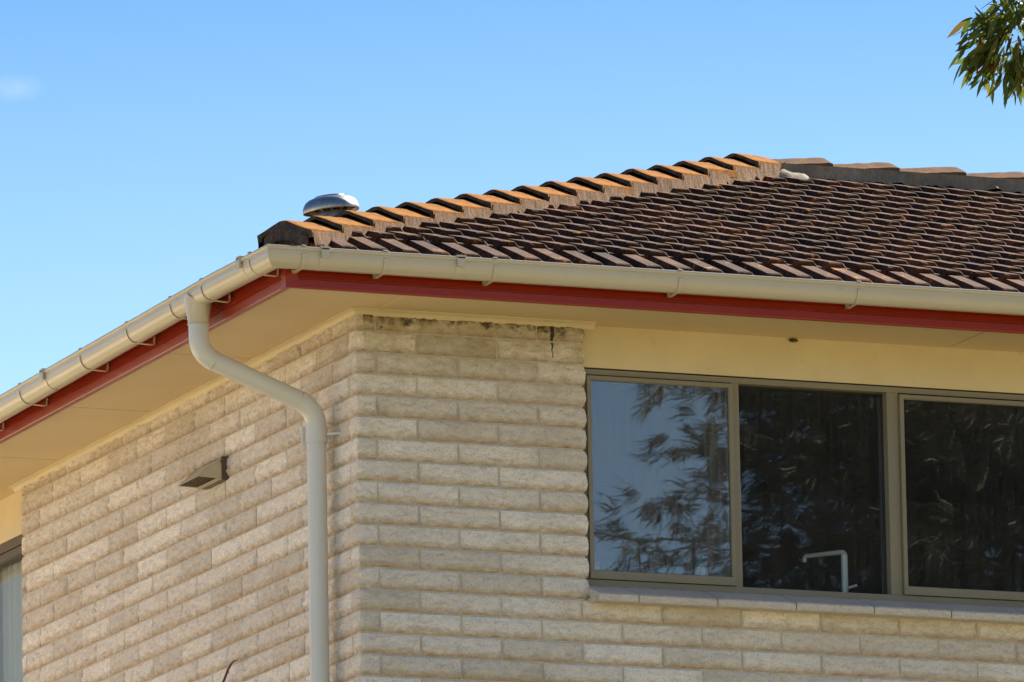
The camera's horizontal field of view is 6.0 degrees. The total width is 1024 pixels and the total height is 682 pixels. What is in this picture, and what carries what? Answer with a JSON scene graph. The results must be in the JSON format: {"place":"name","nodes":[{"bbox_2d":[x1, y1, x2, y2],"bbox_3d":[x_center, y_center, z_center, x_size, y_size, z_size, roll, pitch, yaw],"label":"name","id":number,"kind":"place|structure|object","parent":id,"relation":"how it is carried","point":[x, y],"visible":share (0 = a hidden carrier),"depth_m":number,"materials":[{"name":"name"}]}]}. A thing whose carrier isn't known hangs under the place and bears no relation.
{"place":"outdoors","nodes":[
{"label":"outdoors","id":0,"kind":"place"},
{"bbox_2d":[0,0,1023,394],"label":"sky","id":1,"kind":"structure","parent":0,"point":[147,147],"materials":[{"name":"blue"}]},
{"bbox_2d":[594,561,599,569],"bbox_3d":[0.370,1.084,45.353,0.074,0.128,0.074,4,-12,-22],"label":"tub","id":2,"kind":"object","parent":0,"point":[597,565],"visible":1,"depth_m":45.34,"materials":[{"name":"white plastic"}]},
{"bbox_2d":[695,555,707,575],"bbox_3d":[0.878,1.082,45.539,0.062,0.186,0.062,4,-12,-22],"label":"bottle","id":3,"kind":"object","parent":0,"point":[701,567],"visible":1,"depth_m":45.52,"materials":[{"name":"white plastic"}]},
{"bbox_3d":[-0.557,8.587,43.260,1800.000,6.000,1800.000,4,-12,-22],"label":"ground","id":4,"kind":"structure","parent":0,"visible":0},
{"bbox_2d":[0,153,1023,681],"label":"brick house","id":5,"kind":"structure","parent":4,"relation":"on","point":[464,437],"depth_m":45.77,"materials":[{"name":"beige brick"}]},
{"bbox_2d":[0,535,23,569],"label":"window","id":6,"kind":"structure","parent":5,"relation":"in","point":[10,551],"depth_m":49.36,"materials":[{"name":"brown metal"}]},
{"bbox_2d":[222,658,238,681],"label":"climbing plant","id":7,"kind":"object","parent":5,"relation":"attached to","point":[227,670],"visible":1,"depth_m":46.06,"materials":[{"name":"red plant"}]},
{"bbox_2d":[582,367,1023,607],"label":"window","id":8,"kind":"structure","parent":5,"relation":"in","point":[896,587],"depth_m":45.80,"materials":[{"name":"beige metal"}]},
{"bbox_2d":[802,550,856,591],"bbox_3d":[1.478,1.106,45.896,0.267,0.253,0.074,-5,-12,20],"label":"kitchen tap","id":9,"kind":"object","parent":5,"relation":"on","point":[844,570],"visible":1,"depth_m":45.86,"materials":[{"name":"silver metal"}]},
{"bbox_2d":[946,0,1023,107],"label":"gum tree","id":10,"kind":"object","parent":4,"relation":"on","point":[986,56],"visible":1,"depth_m":33.90,"materials":[{"name":"green plant"}]}
]}

